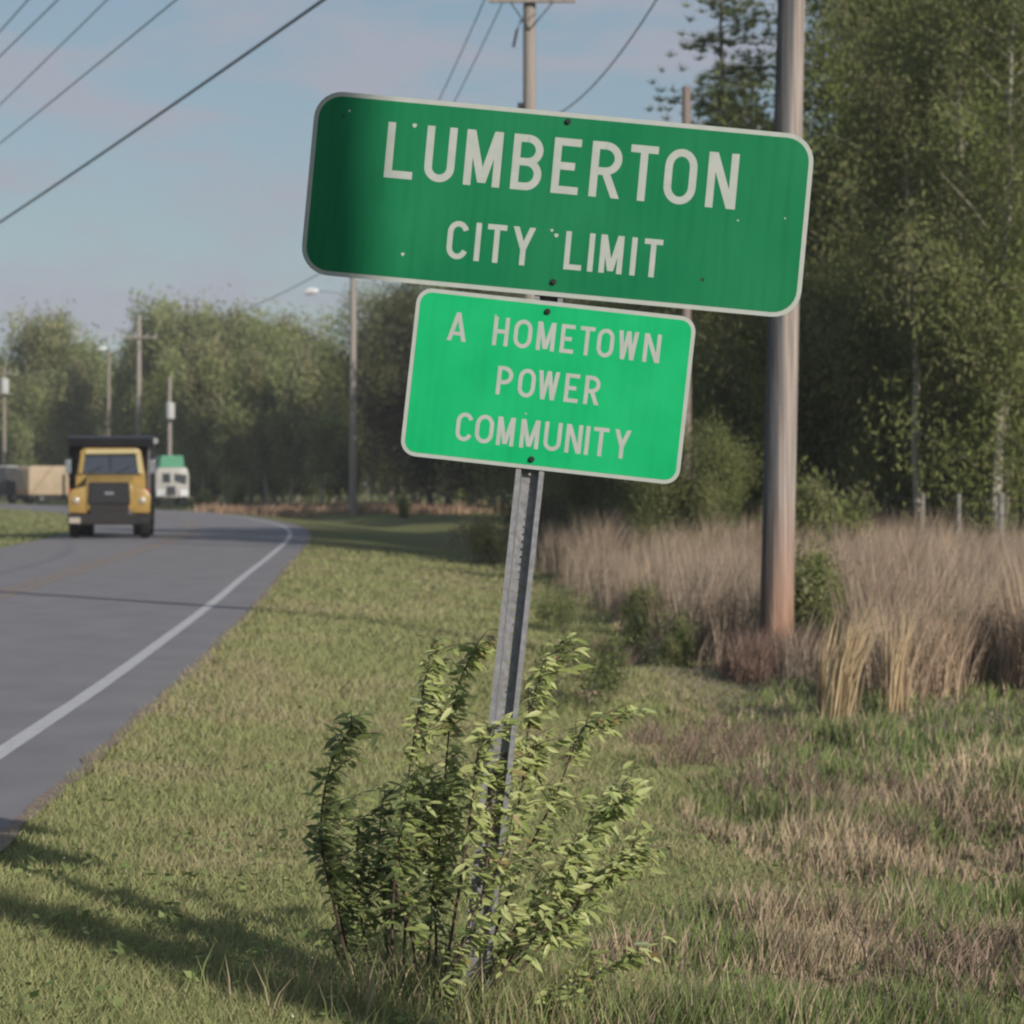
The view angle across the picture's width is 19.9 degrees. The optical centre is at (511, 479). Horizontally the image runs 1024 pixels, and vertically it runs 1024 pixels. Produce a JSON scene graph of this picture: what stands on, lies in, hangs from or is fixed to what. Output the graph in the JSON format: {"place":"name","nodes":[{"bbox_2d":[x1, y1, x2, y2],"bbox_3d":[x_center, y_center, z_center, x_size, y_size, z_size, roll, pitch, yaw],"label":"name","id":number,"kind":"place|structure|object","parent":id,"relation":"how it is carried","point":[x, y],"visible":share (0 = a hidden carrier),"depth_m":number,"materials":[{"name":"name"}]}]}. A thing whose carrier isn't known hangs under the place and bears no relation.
{"place":"outdoors","nodes":[
{"label":"outdoors","id":0,"kind":"place"},
{"bbox_2d":[0,504,308,828],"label":"road","id":1,"kind":"structure","parent":0,"point":[64,640],"depth_m":35.55,"materials":[{"name":"grey asphalt"}]},
{"bbox_2d":[16,466,68,503],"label":"box trailer","id":2,"kind":"object","parent":1,"relation":"on","point":[40,484],"visible":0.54,"depth_m":200.71,"materials":[{"name":"beige paint"}]},
{"bbox_2d":[0,506,189,592],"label":"road centre line","id":3,"kind":"object","parent":1,"relation":"on","point":[48,576],"visible":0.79,"depth_m":59.28,"materials":[{"name":"yellow paint"}]},
{"bbox_2d":[0,506,197,598],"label":"road centre line","id":4,"kind":"object","parent":1,"relation":"on","point":[66,575],"visible":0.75,"depth_m":56.52,"materials":[{"name":"yellow paint"}]},
{"bbox_2d":[65,436,157,537],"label":"dump truck","id":5,"kind":"object","parent":1,"relation":"on","point":[112,480],"visible":1,"depth_m":83.80,"materials":[{"name":"yellow paint"}]},
{"bbox_2d":[0,504,291,758],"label":"road edge line","id":6,"kind":"object","parent":1,"relation":"on","point":[25,735],"visible":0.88,"depth_m":25.04,"materials":[{"name":"white paint"}]},
{"bbox_2d":[0,520,311,850],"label":"gravel edge","id":7,"kind":"object","parent":1,"relation":"on","point":[40,799],"visible":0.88,"depth_m":17.77,"materials":[{"name":"grey gravel"}]},
{"bbox_2d":[0,0,324,222],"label":"overhead wire","id":8,"kind":"object","parent":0,"point":[312,7],"visible":1,"depth_m":53.67,"materials":[{"name":"grey"}]},
{"bbox_2d":[0,0,867,483],"label":"sky","id":9,"kind":"structure","parent":0,"point":[212,191],"materials":[{"name":"blue"}]},
{"bbox_2d":[130,917,770,1023],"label":"rank grass","id":10,"kind":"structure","parent":0,"point":[511,995],"depth_m":9.69,"materials":[{"name":"green plant"}]},
{"bbox_2d":[0,492,1023,1023],"bbox_3d":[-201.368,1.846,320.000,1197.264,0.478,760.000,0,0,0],"label":"ground","id":11,"kind":"structure","parent":0,"point":[420,534],"depth_m":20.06,"materials":[{"name":"green plant"}]},
{"bbox_2d":[0,367,17,500],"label":"utility pole","id":12,"kind":"object","parent":11,"relation":"on","point":[4,385],"visible":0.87,"depth_m":239.85,"materials":[{"name":"grey wood"}]},
{"bbox_2d":[0,466,50,502],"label":"enclosed truck","id":13,"kind":"object","parent":11,"relation":"on","point":[8,481],"visible":0.27,"depth_m":203.51,"materials":[{"name":"grey metal"}]},
{"bbox_2d":[0,359,64,465],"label":"broadleaf tree","id":14,"kind":"object","parent":11,"relation":"on","point":[36,408],"visible":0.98,"depth_m":245.13,"materials":[{"name":"green plant"}]},
{"bbox_2d":[0,508,68,546],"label":"verge grass","id":15,"kind":"structure","parent":11,"relation":"on","point":[31,534],"depth_m":110.73,"materials":[{"name":"green plant"}]},
{"bbox_2d":[0,294,113,465],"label":"broadleaf tree","id":16,"kind":"object","parent":11,"relation":"on","point":[45,342],"visible":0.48,"depth_m":260.28,"materials":[{"name":"green plant"}]},
{"bbox_2d":[42,342,112,465],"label":"broadleaf tree","id":17,"kind":"object","parent":11,"relation":"on","point":[73,394],"visible":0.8,"depth_m":246.90,"materials":[{"name":"green plant"}]},
{"bbox_2d":[52,333,125,457],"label":"broadleaf tree","id":18,"kind":"object","parent":11,"relation":"on","point":[111,367],"visible":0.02,"depth_m":268.29,"materials":[{"name":"green plant"}]},
{"bbox_2d":[98,346,110,435],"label":"street light","id":19,"kind":"object","parent":11,"relation":"on","point":[102,348],"visible":0.66,"depth_m":225.88,"materials":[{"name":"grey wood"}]},
{"bbox_2d":[92,331,174,499],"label":"broadleaf tree","id":20,"kind":"object","parent":11,"relation":"on","point":[115,426],"visible":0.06,"depth_m":248.57,"materials":[{"name":"green plant"}]},
{"bbox_2d":[119,315,156,435],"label":"utility pole","id":21,"kind":"object","parent":11,"relation":"on","point":[138,337],"visible":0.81,"depth_m":202.84,"materials":[{"name":"brown wood"}]},
{"bbox_2d":[92,281,195,500],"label":"broadleaf tree","id":22,"kind":"object","parent":11,"relation":"on","point":[128,358],"visible":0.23,"depth_m":236.24,"materials":[{"name":"green plant"}]},
{"bbox_2d":[123,356,200,502],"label":"broadleaf tree","id":23,"kind":"object","parent":11,"relation":"on","point":[160,446],"visible":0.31,"depth_m":220.93,"materials":[{"name":"green plant"}]},
{"bbox_2d":[166,376,174,507],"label":"utility pole","id":24,"kind":"object","parent":11,"relation":"on","point":[170,410],"visible":0.81,"depth_m":189.88,"materials":[{"name":"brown wood"}]},
{"bbox_2d":[155,455,188,505],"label":"box truck","id":25,"kind":"object","parent":11,"relation":"on","point":[172,477],"visible":0.73,"depth_m":182.08,"materials":[{"name":"white paint"}]},
{"bbox_2d":[133,284,247,500],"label":"broadleaf tree","id":26,"kind":"object","parent":11,"relation":"on","point":[167,348],"visible":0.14,"depth_m":231.14,"materials":[{"name":"green plant"}]},
{"bbox_2d":[151,324,229,504],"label":"broadleaf tree","id":27,"kind":"object","parent":11,"relation":"on","point":[176,406],"visible":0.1,"depth_m":204.44,"materials":[{"name":"green plant"}]},
{"bbox_2d":[152,336,235,492],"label":"broadleaf tree","id":28,"kind":"object","parent":11,"relation":"on","point":[197,438],"visible":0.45,"depth_m":199.60,"materials":[{"name":"green plant"}]},
{"bbox_2d":[192,485,214,511],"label":"bush","id":29,"kind":"object","parent":11,"relation":"on","point":[203,497],"visible":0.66,"depth_m":177.75,"materials":[{"name":"green plant"}]},
{"bbox_2d":[166,342,241,503],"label":"broadleaf tree","id":30,"kind":"object","parent":11,"relation":"on","point":[214,490],"visible":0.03,"depth_m":214.66,"materials":[{"name":"green plant"}]},
{"bbox_2d":[167,314,264,503],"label":"broadleaf tree","id":31,"kind":"object","parent":11,"relation":"on","point":[210,378],"visible":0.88,"depth_m":194.92,"materials":[{"name":"green plant"}]},
{"bbox_2d":[170,295,264,501],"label":"broadleaf tree","id":32,"kind":"object","parent":11,"relation":"on","point":[209,328],"visible":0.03,"depth_m":228.54,"materials":[{"name":"green plant"}]},
{"bbox_2d":[218,470,252,507],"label":"bush","id":33,"kind":"object","parent":11,"relation":"on","point":[238,491],"visible":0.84,"depth_m":171.67,"materials":[{"name":"green plant"}]},
{"bbox_2d":[198,295,291,501],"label":"broadleaf tree","id":34,"kind":"object","parent":11,"relation":"on","point":[240,329],"visible":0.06,"depth_m":224.03,"materials":[{"name":"green plant"}]},
{"bbox_2d":[212,343,285,501],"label":"broadleaf tree","id":35,"kind":"object","parent":11,"relation":"on","point":[246,469],"visible":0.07,"depth_m":197.72,"materials":[{"name":"green plant"}]},
{"bbox_2d":[218,336,293,504],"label":"broadleaf tree","id":36,"kind":"object","parent":11,"relation":"on","point":[254,430],"visible":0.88,"depth_m":193.84,"materials":[{"name":"green plant"}]},
{"bbox_2d":[214,334,303,504],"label":"broadleaf tree","id":37,"kind":"object","parent":11,"relation":"on","point":[279,485],"visible":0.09,"depth_m":204.48,"materials":[{"name":"green plant"}]},
{"bbox_2d":[232,307,307,502],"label":"broadleaf tree","id":38,"kind":"object","parent":11,"relation":"on","point":[283,348],"visible":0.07,"depth_m":213.67,"materials":[{"name":"green plant"}]},
{"bbox_2d":[20,406,543,494],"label":"distant woods","id":39,"kind":"object","parent":11,"relation":"on","point":[366,492],"visible":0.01,"depth_m":334.22,"materials":[{"name":"green plant"}]},
{"bbox_2d":[231,298,344,501],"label":"broadleaf tree","id":40,"kind":"object","parent":11,"relation":"on","point":[311,335],"visible":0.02,"depth_m":221.12,"materials":[{"name":"green plant"}]},
{"bbox_2d":[261,333,325,503],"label":"broadleaf tree","id":41,"kind":"object","parent":11,"relation":"on","point":[292,467],"visible":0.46,"depth_m":191.69,"materials":[{"name":"green plant"}]},
{"bbox_2d":[274,340,346,503],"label":"broadleaf tree","id":42,"kind":"object","parent":11,"relation":"on","point":[306,394],"visible":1,"depth_m":184.41,"materials":[{"name":"green plant"}]},
{"bbox_2d":[276,330,365,503],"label":"broadleaf tree","id":43,"kind":"object","parent":11,"relation":"on","point":[309,484],"visible":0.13,"depth_m":204.51,"materials":[{"name":"green plant"}]},
{"bbox_2d":[304,278,356,514],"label":"street light","id":44,"kind":"object","parent":11,"relation":"on","point":[352,456],"visible":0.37,"depth_m":149.85,"materials":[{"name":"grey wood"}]},
{"bbox_2d":[298,374,383,502],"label":"broadleaf tree","id":45,"kind":"object","parent":11,"relation":"on","point":[341,477],"visible":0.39,"depth_m":189.91,"materials":[{"name":"green plant"}]},
{"bbox_2d":[189,498,510,518],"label":"dry grass","id":46,"kind":"structure","parent":11,"relation":"on","point":[293,510],"depth_m":153.62,"materials":[{"name":"plant"}]},
{"bbox_2d":[310,279,420,502],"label":"broadleaf tree","id":47,"kind":"object","parent":11,"relation":"on","point":[346,317],"visible":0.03,"depth_m":189.70,"materials":[{"name":"green plant"}]},
{"bbox_2d":[323,280,472,503],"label":"broadleaf tree","id":48,"kind":"object","parent":11,"relation":"on","point":[361,385],"visible":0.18,"depth_m":171.39,"materials":[{"name":"green plant"}]},
{"bbox_2d":[390,492,415,517],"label":"bush","id":49,"kind":"object","parent":11,"relation":"on","point":[402,504],"visible":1,"depth_m":137.81,"materials":[{"name":"green plant"}]},
{"bbox_2d":[344,281,488,506],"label":"broadleaf tree","id":50,"kind":"object","parent":11,"relation":"on","point":[396,405],"visible":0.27,"depth_m":158.25,"materials":[{"name":"green plant"}]},
{"bbox_2d":[395,285,511,505],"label":"broadleaf tree","id":51,"kind":"object","parent":11,"relation":"on","point":[443,288],"visible":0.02,"depth_m":174.49,"materials":[{"name":"green plant"}]},
{"bbox_2d":[404,288,513,511],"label":"broadleaf tree","id":52,"kind":"object","parent":11,"relation":"on","point":[450,471],"visible":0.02,"depth_m":154.97,"materials":[{"name":"green plant"}]},
{"bbox_2d":[400,287,547,515],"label":"broadleaf tree","id":53,"kind":"object","parent":11,"relation":"on","point":[506,294],"visible":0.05,"depth_m":139.93,"materials":[{"name":"green plant"}]},
{"bbox_2d":[441,505,510,564],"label":"bush","id":54,"kind":"object","parent":11,"relation":"on","point":[481,534],"visible":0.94,"depth_m":67.64,"materials":[{"name":"green plant"}]},
{"bbox_2d":[300,629,681,1023],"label":"sapling shoots","id":55,"kind":"object","parent":11,"relation":"on","point":[439,798],"visible":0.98,"depth_m":9.85,"materials":[{"name":"green plant"}]},
{"bbox_2d":[0,698,1023,1023],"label":"verge weeds","id":56,"kind":"object","parent":11,"relation":"on","point":[190,974],"visible":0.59,"depth_m":12.09,"materials":[{"name":"green plant"}]},
{"bbox_2d":[488,0,574,569],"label":"utility pole","id":57,"kind":"object","parent":11,"relation":"on","point":[529,52],"visible":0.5,"depth_m":63.87,"materials":[{"name":"brown wood"}]},
{"bbox_2d":[561,0,656,111],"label":"overhead wire","id":58,"kind":"object","parent":57,"relation":"attached to","point":[615,58],"visible":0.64,"depth_m":45.88,"materials":[{"name":"black rubber cable"}]},
{"bbox_2d":[457,462,610,538],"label":"tree","id":59,"kind":"object","parent":11,"relation":"on","point":[498,478],"visible":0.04,"depth_m":91.63,"materials":[{"name":"green plant"}]},
{"bbox_2d":[497,484,577,556],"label":"bush","id":60,"kind":"object","parent":11,"relation":"on","point":[548,509],"visible":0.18,"depth_m":75.98,"materials":[{"name":"green plant"}]},
{"bbox_2d":[530,585,582,633],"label":"weed","id":61,"kind":"object","parent":11,"relation":"on","point":[562,620],"visible":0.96,"depth_m":37.88,"materials":[{"name":"green plant"}]},
{"bbox_2d":[302,92,812,1006],"bbox_3d":[0.153,0.438,9.757,1.708,3.467,0.061,0,0,0],"label":"city limit sign","id":62,"kind":"object","parent":11,"relation":"on","point":[544,206],"visible":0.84,"depth_m":9.74,"materials":[{"name":"green metal"}]},
{"bbox_2d":[519,615,641,710],"bbox_3d":[0.679,1.733,24.756,0.843,1.170,1.522,0,0,26],"label":"weed","id":63,"kind":"object","parent":11,"relation":"on","point":[606,673],"visible":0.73,"depth_m":24.57,"materials":[{"name":"green plant"}]},
{"bbox_2d":[543,471,642,541],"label":"tree","id":64,"kind":"object","parent":11,"relation":"on","point":[573,488],"visible":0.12,"depth_m":83.77,"materials":[{"name":"green plant"}]},
{"bbox_2d":[571,299,676,528],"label":"tree","id":65,"kind":"object","parent":11,"relation":"on","point":[610,304],"visible":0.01,"depth_m":83.14,"materials":[{"name":"green plant"}]},
{"bbox_2d":[572,412,702,533],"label":"tree","id":66,"kind":"object","parent":11,"relation":"on","point":[613,484],"visible":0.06,"depth_m":75.73,"materials":[{"name":"green plant"}]},
{"bbox_2d":[616,575,682,640],"bbox_3d":[1.737,1.668,36.045,0.745,0.992,0.868,0,0,-32],"label":"bush","id":67,"kind":"object","parent":11,"relation":"on","point":[644,594],"visible":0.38,"depth_m":35.96,"materials":[{"name":"green plant"}]},
{"bbox_2d":[611,598,704,663],"bbox_3d":[1.603,1.790,31.489,0.759,1.053,1.370,0,0,-43],"label":"weed","id":68,"kind":"object","parent":11,"relation":"on","point":[638,621],"visible":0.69,"depth_m":31.52,"materials":[{"name":"green plant"}]},
{"bbox_2d":[578,300,762,541],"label":"tree","id":69,"kind":"object","parent":11,"relation":"on","point":[694,433],"visible":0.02,"depth_m":69.67,"materials":[{"name":"green plant"}]},
{"bbox_2d":[655,624,701,669],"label":"bush","id":70,"kind":"object","parent":11,"relation":"on","point":[672,653],"visible":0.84,"depth_m":30.41,"materials":[{"name":"green plant"}]},
{"bbox_2d":[584,0,776,497],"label":"pine tree","id":71,"kind":"object","parent":11,"relation":"on","point":[729,10],"visible":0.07,"depth_m":73.73,"materials":[{"name":"green plant"}]},
{"bbox_2d":[606,403,763,552],"bbox_3d":[3.233,0.184,56.073,3.595,3.652,2.691,0,0,9],"label":"thicket tree","id":72,"kind":"object","parent":11,"relation":"on","point":[686,494],"visible":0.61,"depth_m":55.71,"materials":[{"name":"green plant"}]},
{"bbox_2d":[681,86,690,535],"bbox_3d":[3.589,-3.006,60.000,0.210,10.147,0.210,0,0,0],"label":"utility pole","id":73,"kind":"object","parent":11,"relation":"on","point":[686,104],"visible":0.18,"depth_m":59.92,"materials":[{"name":"brown wood"}]},
{"bbox_2d":[618,251,832,496],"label":"tree","id":74,"kind":"object","parent":11,"relation":"on","point":[662,312],"visible":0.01,"depth_m":75.05,"materials":[{"name":"green plant"}]},
{"bbox_2d":[658,59,830,313],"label":"pine tree","id":75,"kind":"object","parent":11,"relation":"on","point":[741,89],"visible":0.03,"depth_m":78.22,"materials":[{"name":"green plant"}]},
{"bbox_2d":[476,569,1023,1023],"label":"rough weeds","id":76,"kind":"object","parent":11,"relation":"on","point":[766,928],"visible":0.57,"depth_m":14.51,"materials":[{"name":"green plant"}]},
{"bbox_2d":[656,257,881,535],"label":"tree","id":77,"kind":"object","parent":11,"relation":"on","point":[706,389],"visible":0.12,"depth_m":65.72,"materials":[{"name":"green plant"}]},
{"bbox_2d":[707,620,846,687],"bbox_3d":[2.653,1.681,28.575,1.444,0.679,1.674,0,0,0],"label":"dark stubble","id":78,"kind":"object","parent":11,"relation":"on","point":[742,664],"visible":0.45,"depth_m":28.41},
{"bbox_2d":[759,0,804,651],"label":"utility pole","id":79,"kind":"object","parent":11,"relation":"on","point":[778,528],"visible":0.57,"depth_m":29.37,"materials":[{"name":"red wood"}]},
{"bbox_2d":[0,0,176,143],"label":"overhead wire","id":80,"kind":"object","parent":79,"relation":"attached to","point":[148,22],"visible":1,"depth_m":59.58,"materials":[{"name":"grey metal"}]},
{"bbox_2d":[543,635,1023,1008],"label":"brown scrub","id":81,"kind":"object","parent":11,"relation":"on","point":[959,953],"visible":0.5,"depth_m":17.57,"materials":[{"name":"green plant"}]},
{"bbox_2d":[655,214,951,538],"bbox_3d":[6.283,-1.813,63.927,7.909,8.034,5.920,0,0,-25],"label":"tree","id":82,"kind":"object","parent":11,"relation":"on","point":[804,427],"visible":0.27,"depth_m":62.89,"materials":[{"name":"green plant"}]},
{"bbox_2d":[754,528,875,650],"bbox_3d":[3.209,1.311,30.934,1.405,1.606,1.204,0,0,-34],"label":"bush","id":83,"kind":"object","parent":11,"relation":"on","point":[809,578],"visible":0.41,"depth_m":30.76,"materials":[{"name":"green plant"}]},
{"bbox_2d":[753,455,886,553],"bbox_3d":[5.277,0.819,50.154,2.171,2.481,1.861,0,0,20],"label":"bush","id":84,"kind":"object","parent":11,"relation":"on","point":[811,506],"visible":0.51,"depth_m":49.83,"materials":[{"name":"green plant"}]},
{"bbox_2d":[617,662,1023,762],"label":"fallen stalks","id":85,"kind":"object","parent":11,"relation":"on","point":[745,691],"visible":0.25,"depth_m":25.62,"materials":[{"name":"brown plant"}]},
{"bbox_2d":[815,609,848,715],"bbox_3d":[2.717,1.526,24.594,0.365,1.009,0.242,0,0,-32],"label":"grass tussock","id":86,"kind":"object","parent":11,"relation":"on","point":[821,678],"depth_m":24.59,"materials":[{"name":"beige plant"}]},
{"bbox_2d":[720,224,954,526],"bbox_3d":[7.704,-1.811,65.876,7.909,8.034,5.920,0,0,-33],"label":"tree","id":87,"kind":"object","parent":11,"relation":"on","point":[816,276],"visible":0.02,"depth_m":64.56,"materials":[{"name":"green plant"}]},
{"bbox_2d":[738,0,944,492],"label":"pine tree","id":88,"kind":"object","parent":11,"relation":"on","point":[815,114],"visible":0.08,"depth_m":69.27,"materials":[{"name":"green plant"}]},
{"bbox_2d":[821,597,889,723],"bbox_3d":[2.810,1.471,23.795,0.594,1.064,0.416,0,0,0],"label":"grass tussock","id":89,"kind":"object","parent":11,"relation":"on","point":[844,681],"depth_m":23.76,"materials":[{"name":"beige plant"}]},
{"bbox_2d":[692,0,1020,494],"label":"broadleaf tree","id":90,"kind":"object","parent":11,"relation":"on","point":[831,24],"visible":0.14,"depth_m":68.97,"materials":[{"name":"green plant"}]},
{"bbox_2d":[755,212,1023,534],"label":"tree","id":91,"kind":"object","parent":11,"relation":"on","point":[867,473],"visible":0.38,"depth_m":61.63,"materials":[{"name":"green plant"}]},
{"bbox_2d":[879,607,923,715],"bbox_3d":[3.207,1.474,23.769,0.424,0.967,0.289,0,0,0],"label":"grass tussock","id":92,"kind":"object","parent":11,"relation":"on","point":[898,687],"depth_m":23.74,"materials":[{"name":"beige plant"}]},
{"bbox_2d":[803,0,1001,532],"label":"slim tree","id":93,"kind":"object","parent":11,"relation":"on","point":[893,102],"visible":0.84,"depth_m":58.89,"materials":[{"name":"green plant"}]},
{"bbox_2d":[802,185,1023,517],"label":"tree","id":94,"kind":"object","parent":11,"relation":"on","point":[814,247],"visible":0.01,"depth_m":69.53,"materials":[{"name":"green plant"}]},
{"bbox_2d":[803,0,1023,504],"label":"broadleaf tree","id":95,"kind":"object","parent":11,"relation":"on","point":[983,166],"visible":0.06,"depth_m":69.45,"materials":[{"name":"green plant"}]},
{"bbox_2d":[809,194,1023,539],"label":"tree","id":96,"kind":"object","parent":11,"relation":"on","point":[938,395],"visible":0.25,"depth_m":60.65,"materials":[{"name":"green plant"}]},
{"bbox_2d":[810,0,1023,533],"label":"slim tree","id":97,"kind":"object","parent":11,"relation":"on","point":[896,16],"visible":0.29,"depth_m":60.05,"materials":[{"name":"green plant"}]},
{"bbox_2d":[825,493,1023,546],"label":"wire fence","id":98,"kind":"object","parent":11,"relation":"on","point":[1001,502],"visible":0.32,"depth_m":53.96,"materials":[{"name":"grey"}]},
{"bbox_2d":[850,181,1023,547],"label":"tree","id":99,"kind":"object","parent":11,"relation":"on","point":[984,385],"visible":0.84,"depth_m":56.39,"materials":[{"name":"green plant"}]},
{"bbox_2d":[907,595,974,644],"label":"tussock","id":100,"kind":"object","parent":11,"relation":"on","point":[941,615],"visible":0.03,"depth_m":27.49,"materials":[{"name":"brown plant"}]},
{"bbox_2d":[896,0,1023,541],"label":"slim tree","id":101,"kind":"object","parent":11,"relation":"on","point":[1011,48],"visible":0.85,"depth_m":56.92,"materials":[{"name":"green plant"}]},
{"bbox_2d":[536,499,1023,707],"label":"tall dry grass","id":102,"kind":"structure","parent":0,"point":[719,591],"depth_m":32.58,"materials":[{"name":"beige plant"}]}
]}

